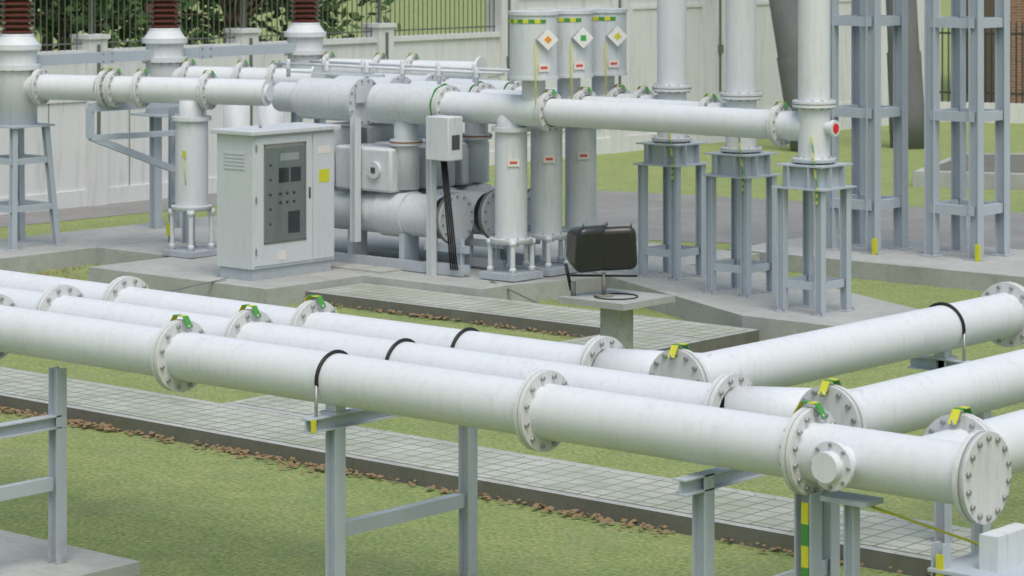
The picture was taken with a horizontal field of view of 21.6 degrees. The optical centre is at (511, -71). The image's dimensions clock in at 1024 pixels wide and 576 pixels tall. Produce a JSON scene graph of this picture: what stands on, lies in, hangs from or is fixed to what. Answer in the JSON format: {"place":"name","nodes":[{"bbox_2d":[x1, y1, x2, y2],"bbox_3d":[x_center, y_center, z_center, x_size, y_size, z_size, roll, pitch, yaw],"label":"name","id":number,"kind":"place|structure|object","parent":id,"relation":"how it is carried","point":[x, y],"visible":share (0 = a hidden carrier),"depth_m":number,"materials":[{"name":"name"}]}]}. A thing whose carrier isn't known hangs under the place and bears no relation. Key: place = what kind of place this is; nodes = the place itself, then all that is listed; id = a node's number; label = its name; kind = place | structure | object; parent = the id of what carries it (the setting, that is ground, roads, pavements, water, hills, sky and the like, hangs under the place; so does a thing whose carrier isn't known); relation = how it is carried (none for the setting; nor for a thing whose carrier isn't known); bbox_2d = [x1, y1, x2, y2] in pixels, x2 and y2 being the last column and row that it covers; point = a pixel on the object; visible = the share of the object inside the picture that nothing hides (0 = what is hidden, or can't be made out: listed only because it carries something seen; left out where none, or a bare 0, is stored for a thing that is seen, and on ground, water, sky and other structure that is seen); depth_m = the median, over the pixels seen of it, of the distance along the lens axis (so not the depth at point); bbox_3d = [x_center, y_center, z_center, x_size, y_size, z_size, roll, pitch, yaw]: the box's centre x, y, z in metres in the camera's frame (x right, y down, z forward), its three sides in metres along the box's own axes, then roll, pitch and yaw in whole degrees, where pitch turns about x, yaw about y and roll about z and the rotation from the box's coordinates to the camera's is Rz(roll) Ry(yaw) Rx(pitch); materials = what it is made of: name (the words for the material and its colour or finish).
{"place":"outdoors","nodes":[
{"label":"outdoors","id":0,"kind":"place"},
{"bbox_2d":[291,112,325,123],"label":"bushing stand","id":1,"kind":"object","parent":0,"point":[295,117],"depth_m":45.27,"materials":[{"name":"grey metal"}]},
{"bbox_2d":[0,367,970,575],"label":"path","id":2,"kind":"structure","parent":0,"point":[746,518],"depth_m":24.18,"materials":[{"name":"concrete"}]},
{"bbox_2d":[0,0,1023,575],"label":"ground","id":3,"kind":"structure","parent":0,"point":[154,506],"depth_m":23.92,"materials":[{"name":"green plant"}]},
{"bbox_2d":[29,2,51,35],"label":"shrub","id":4,"kind":"object","parent":3,"relation":"on","point":[48,4],"visible":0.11,"depth_m":54.32,"materials":[{"name":"green plant"}]},
{"bbox_2d":[30,0,51,27],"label":"shrub","id":5,"kind":"object","parent":3,"relation":"on","point":[36,3],"visible":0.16,"depth_m":53.51,"materials":[{"name":"green plant"}]},
{"bbox_2d":[41,5,51,50],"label":"shrub","id":6,"kind":"object","parent":3,"relation":"on","point":[43,48],"visible":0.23,"depth_m":56.50,"materials":[{"name":"green plant"}]},
{"bbox_2d":[0,0,109,45],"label":"shrub","id":7,"kind":"object","parent":3,"relation":"on","point":[55,23],"visible":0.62,"depth_m":51.33,"materials":[{"name":"green plant"}]},
{"bbox_2d":[0,530,140,575],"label":"footing","id":8,"kind":"object","parent":3,"relation":"on","point":[22,555],"visible":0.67,"depth_m":20.84,"materials":[{"name":"concrete"}]},
{"bbox_2d":[0,366,66,564],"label":"trestle","id":9,"kind":"object","parent":8,"relation":"on","point":[53,423],"visible":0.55,"depth_m":20.75,"materials":[{"name":"metal"}]},
{"bbox_2d":[0,0,153,49],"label":"tree","id":10,"kind":"object","parent":3,"relation":"on","point":[103,25],"visible":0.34,"depth_m":51.57,"materials":[{"name":"green plant"}]},
{"bbox_2d":[0,0,189,49],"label":"tree","id":11,"kind":"object","parent":3,"relation":"on","point":[121,39],"visible":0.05,"depth_m":54.02,"materials":[{"name":"green plant"}]},
{"bbox_2d":[32,0,265,47],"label":"tree","id":12,"kind":"object","parent":3,"relation":"on","point":[115,17],"visible":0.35,"depth_m":52.60,"materials":[{"name":"green plant"}]},
{"bbox_2d":[72,0,250,41],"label":"tree","id":13,"kind":"object","parent":3,"relation":"on","point":[211,12],"visible":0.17,"depth_m":54.73,"materials":[{"name":"green plant"}]},
{"bbox_2d":[114,0,294,42],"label":"tree","id":14,"kind":"object","parent":3,"relation":"on","point":[253,6],"visible":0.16,"depth_m":57.61,"materials":[{"name":"green plant"}]},
{"bbox_2d":[111,0,329,43],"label":"tree","id":15,"kind":"object","parent":3,"relation":"on","point":[232,19],"visible":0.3,"depth_m":54.99,"materials":[{"name":"green plant"}]},
{"bbox_2d":[187,1,345,27],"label":"shrub","id":16,"kind":"object","parent":3,"relation":"on","point":[248,21],"visible":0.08,"depth_m":60.08,"materials":[{"name":"green plant"}]},
{"bbox_2d":[183,0,400,43],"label":"tree","id":17,"kind":"object","parent":3,"relation":"on","point":[325,18],"visible":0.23,"depth_m":56.33,"materials":[{"name":"green plant"}]},
{"bbox_2d":[169,278,539,303],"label":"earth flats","id":18,"kind":"structure","parent":3,"relation":"on","point":[489,280],"depth_m":35.81,"materials":[{"name":"grey metal"}]},
{"bbox_2d":[0,215,759,305],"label":"pad","id":19,"kind":"object","parent":3,"relation":"on","point":[134,250],"visible":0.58,"depth_m":37.79,"materials":[{"name":"concrete"}]},
{"bbox_2d":[0,0,40,125],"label":"bushing","id":20,"kind":"object","parent":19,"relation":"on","point":[20,45],"visible":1,"depth_m":40.10,"materials":[{"name":"ceramic"}]},
{"bbox_2d":[0,123,64,251],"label":"bushing stand","id":21,"kind":"object","parent":19,"relation":"on","point":[16,206],"visible":0.94,"depth_m":40.33,"materials":[{"name":"grey metal"}]},
{"bbox_2d":[86,102,188,242],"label":"bracket frame","id":22,"kind":"object","parent":19,"relation":"on","point":[105,139],"visible":0.56,"depth_m":40.26,"materials":[{"name":"metal"}]},
{"bbox_2d":[23,52,487,109],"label":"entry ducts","id":23,"kind":"object","parent":22,"relation":"on","point":[211,88],"visible":0.81,"depth_m":39.67,"materials":[{"name":"metal"}]},
{"bbox_2d":[129,112,181,228],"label":"bushing stand","id":24,"kind":"object","parent":19,"relation":"on","point":[155,184],"visible":0.62,"depth_m":42.71,"materials":[{"name":"grey metal"}]},
{"bbox_2d":[142,0,186,114],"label":"bushing","id":25,"kind":"object","parent":19,"relation":"on","point":[165,39],"visible":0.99,"depth_m":42.49,"materials":[{"name":"ceramic"}]},
{"bbox_2d":[37,43,295,65],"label":"steel beam","id":26,"kind":"structure","parent":25,"relation":"attached to","point":[112,57],"depth_m":42.35,"materials":[{"name":"metal"}]},
{"bbox_2d":[161,100,283,257],"bbox_3d":[-4.150,3.610,39.823,0.670,2.260,2.270,0,0,41],"label":"cylindrical tank","id":27,"kind":"object","parent":19,"relation":"on","point":[191,119],"visible":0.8,"depth_m":39.01,"materials":[{"name":"metal"}]},
{"bbox_2d":[210,122,340,280],"bbox_3d":[-3.254,3.710,37.078,0.840,2.080,1.710,0,0,41],"label":"control cabinet","id":28,"kind":"object","parent":19,"relation":"on","point":[275,200],"visible":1,"depth_m":36.64,"materials":[{"name":"metal"}]},
{"bbox_2d":[284,0,325,68],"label":"bushing","id":29,"kind":"object","parent":19,"relation":"on","point":[305,32],"visible":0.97,"depth_m":45.02,"materials":[{"name":"ceramic"}]},
{"bbox_2d":[331,261,402,273],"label":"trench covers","id":30,"kind":"object","parent":19,"relation":"on","point":[359,267],"visible":0.37,"depth_m":37.59,"materials":[{"name":"concrete"}]},
{"bbox_2d":[326,115,540,276],"bbox_3d":[-1.443,3.650,38.615,3.750,2.200,2.460,0,0,41],"label":"circuit breaker","id":31,"kind":"object","parent":19,"relation":"on","point":[369,196],"visible":0.66,"depth_m":37.66,"materials":[{"name":"metal"}]},
{"bbox_2d":[375,73,632,181],"bbox_3d":[-0.303,2.880,38.784,5.540,1.540,0.680,0,0,41],"label":"pipe","id":32,"kind":"object","parent":31,"relation":"on","point":[476,136],"visible":0.28,"depth_m":38.81,"materials":[{"name":"grey metal"}]},
{"bbox_2d":[335,75,699,185],"bbox_3d":[-0.146,2.880,37.661,7.240,1.540,0.680,0,0,41],"label":"bus bar","id":33,"kind":"object","parent":31,"relation":"on","point":[580,94],"visible":0.26,"depth_m":37.76,"materials":[{"name":"grey metal"}]},
{"bbox_2d":[273,57,513,85],"bbox_3d":[-1.577,2.040,38.650,4.500,0.260,0.860,0,0,41],"label":"drive linkage","id":34,"kind":"object","parent":33,"relation":"attached to","point":[365,67],"visible":0.93,"depth_m":38.64,"materials":[{"name":"grey metal"}]},
{"bbox_2d":[272,77,769,189],"bbox_3d":[-0.008,2.880,36.555,8.890,1.540,0.680,0,0,41],"label":"bus bar","id":35,"kind":"object","parent":31,"relation":"on","point":[406,109],"visible":0.91,"depth_m":36.84,"materials":[{"name":"grey metal"}]},
{"bbox_2d":[479,10,558,281],"bbox_3d":[0.200,2.917,36.377,1.178,3.635,0.690,0,0,41],"label":"cylindrical tank","id":36,"kind":"object","parent":19,"relation":"on","point":[533,50],"visible":1,"depth_m":36.34,"materials":[{"name":"metal"}]},
{"bbox_2d":[515,9,593,275],"bbox_3d":[0.688,2.917,36.946,1.178,3.635,0.690,0,0,41],"label":"cylindrical tank","id":37,"kind":"object","parent":19,"relation":"on","point":[575,37],"visible":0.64,"depth_m":36.91,"materials":[{"name":"metal"}]},
{"bbox_2d":[551,8,627,264],"bbox_3d":[1.176,2.917,37.516,1.178,3.635,0.690,0,0,41],"label":"cylindrical tank","id":38,"kind":"object","parent":19,"relation":"on","point":[609,35],"visible":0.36,"depth_m":37.48,"materials":[{"name":"metal"}]},
{"bbox_2d":[300,404,477,575],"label":"trestle","id":39,"kind":"object","parent":3,"relation":"on","point":[334,421],"visible":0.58,"depth_m":19.09,"materials":[{"name":"metal"}]},
{"bbox_2d":[0,270,789,476],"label":"bus ducts","id":40,"kind":"object","parent":39,"relation":"on","point":[538,395],"visible":0.97,"depth_m":18.95,"materials":[{"name":"metal"}]},
{"bbox_2d":[223,332,703,416],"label":"paved walkway","id":41,"kind":"structure","parent":3,"relation":"on","point":[304,408],"depth_m":27.80,"materials":[{"name":"concrete"}]},
{"bbox_2d":[0,263,930,575],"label":"dead leaves","id":42,"kind":"object","parent":3,"relation":"on","point":[292,459],"visible":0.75,"depth_m":25.36,"materials":[{"name":"brown plant"}]},
{"bbox_2d":[0,0,939,214],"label":"boundary wall","id":43,"kind":"structure","parent":3,"relation":"on","point":[87,172],"depth_m":55.14,"materials":[{"name":"white paint"}]},
{"bbox_2d":[2,0,494,51],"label":"metal fence","id":44,"kind":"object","parent":43,"relation":"on","point":[242,15],"depth_m":51.65,"materials":[{"name":"black metal"}]},
{"bbox_2d":[558,221,674,348],"bbox_3d":[1.119,4.112,29.768,1.025,1.775,0.920,0,0,41],"label":"floodlight","id":45,"kind":"object","parent":3,"relation":"on","point":[593,248],"visible":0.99,"depth_m":29.65,"materials":[{"name":"metal"}]},
{"bbox_2d":[592,262,918,339],"bbox_3d":[3.137,4.890,35.130,2.281,0.320,6.641,0,0,-23],"label":"plinth","id":46,"kind":"object","parent":3,"relation":"on","point":[724,307],"visible":0.4,"depth_m":34.15,"materials":[{"name":"concrete"}]},
{"bbox_2d":[631,0,691,181],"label":"riser","id":47,"kind":"object","parent":46,"relation":"on","point":[672,84],"visible":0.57,"depth_m":36.48,"materials":[{"name":"metal"}]},
{"bbox_2d":[633,141,710,280],"bbox_3d":[2.179,3.815,36.656,0.760,1.830,0.760,0,0,41],"label":"support stand","id":48,"kind":"object","parent":46,"relation":"on","point":[671,250],"visible":0.95,"depth_m":36.59,"materials":[{"name":"grey metal"}]},
{"bbox_2d":[698,0,761,194],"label":"riser","id":49,"kind":"object","parent":46,"relation":"on","point":[740,91],"visible":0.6,"depth_m":34.81,"materials":[{"name":"metal"}]},
{"bbox_2d":[700,151,781,298],"bbox_3d":[2.982,3.815,34.980,0.760,1.830,0.760,0,0,41],"label":"support stand","id":50,"kind":"object","parent":46,"relation":"on","point":[741,265],"visible":0.93,"depth_m":34.91,"materials":[{"name":"grey metal"}]},
{"bbox_2d":[766,0,839,207],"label":"riser","id":51,"kind":"object","parent":46,"relation":"on","point":[810,127],"visible":1,"depth_m":33.17,"materials":[{"name":"metal"}]},
{"bbox_2d":[771,162,856,316],"bbox_3d":[3.747,3.815,33.337,0.760,1.830,0.760,0,0,41],"label":"support stand","id":52,"kind":"object","parent":46,"relation":"on","point":[814,282],"visible":0.98,"depth_m":33.27,"materials":[{"name":"grey metal"}]},
{"bbox_2d":[769,0,923,151],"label":"pole","id":53,"kind":"object","parent":3,"relation":"on","point":[784,14],"visible":0.34,"depth_m":61.17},
{"bbox_2d":[673,350,1023,575],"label":"trestle","id":54,"kind":"object","parent":3,"relation":"on","point":[998,551],"visible":0.69,"depth_m":16.21,"materials":[{"name":"metal"}]},
{"bbox_2d":[592,341,1011,524],"bbox_3d":[2.038,3.134,17.403,1.743,0.563,4.434,0,0,-20],"label":"bus duct corner","id":55,"kind":"object","parent":54,"relation":"on","point":[836,436],"visible":0.92,"depth_m":16.06,"materials":[{"name":"white metal"}]},
{"bbox_2d":[764,282,1023,474],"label":"bus ducts","id":56,"kind":"object","parent":54,"relation":"on","point":[993,313],"visible":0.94,"depth_m":19.93,"materials":[{"name":"metal"}]},
{"bbox_2d":[727,234,1023,290],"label":"foundation pad","id":57,"kind":"structure","parent":3,"relation":"on","point":[955,270],"depth_m":38.35,"materials":[{"name":"concrete"}]},
{"bbox_2d":[826,0,912,254],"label":"lattice column","id":58,"kind":"structure","parent":57,"relation":"on","point":[865,111],"depth_m":39.89,"materials":[{"name":"metal"}]},
{"bbox_2d":[919,0,1014,261],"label":"lattice column","id":59,"kind":"structure","parent":57,"relation":"on","point":[974,207],"depth_m":39.11,"materials":[{"name":"metal"}]},
{"bbox_2d":[913,153,1023,189],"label":"bed","id":60,"kind":"object","parent":3,"relation":"on","point":[1016,171],"visible":0.46,"depth_m":52.20,"materials":[{"name":"concrete"}]},
{"bbox_2d":[939,20,1023,122],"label":"fence","id":61,"kind":"object","parent":3,"relation":"on","point":[1016,112],"visible":0.24,"depth_m":69.67,"materials":[{"name":"black metal"}]},
{"bbox_2d":[0,190,1023,249],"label":"road","id":62,"kind":"structure","parent":0,"point":[616,208],"depth_m":46.63,"materials":[{"name":"concrete"}]},
{"bbox_2d":[306,283,758,351],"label":"path","id":63,"kind":"structure","parent":0,"point":[519,315],"depth_m":34.09,"materials":[{"name":"concrete"}]},
{"bbox_2d":[966,0,1023,102],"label":"brick building","id":64,"kind":"structure","parent":0,"point":[1017,10],"depth_m":74.97,"materials":[{"name":"brick"}]}
]}

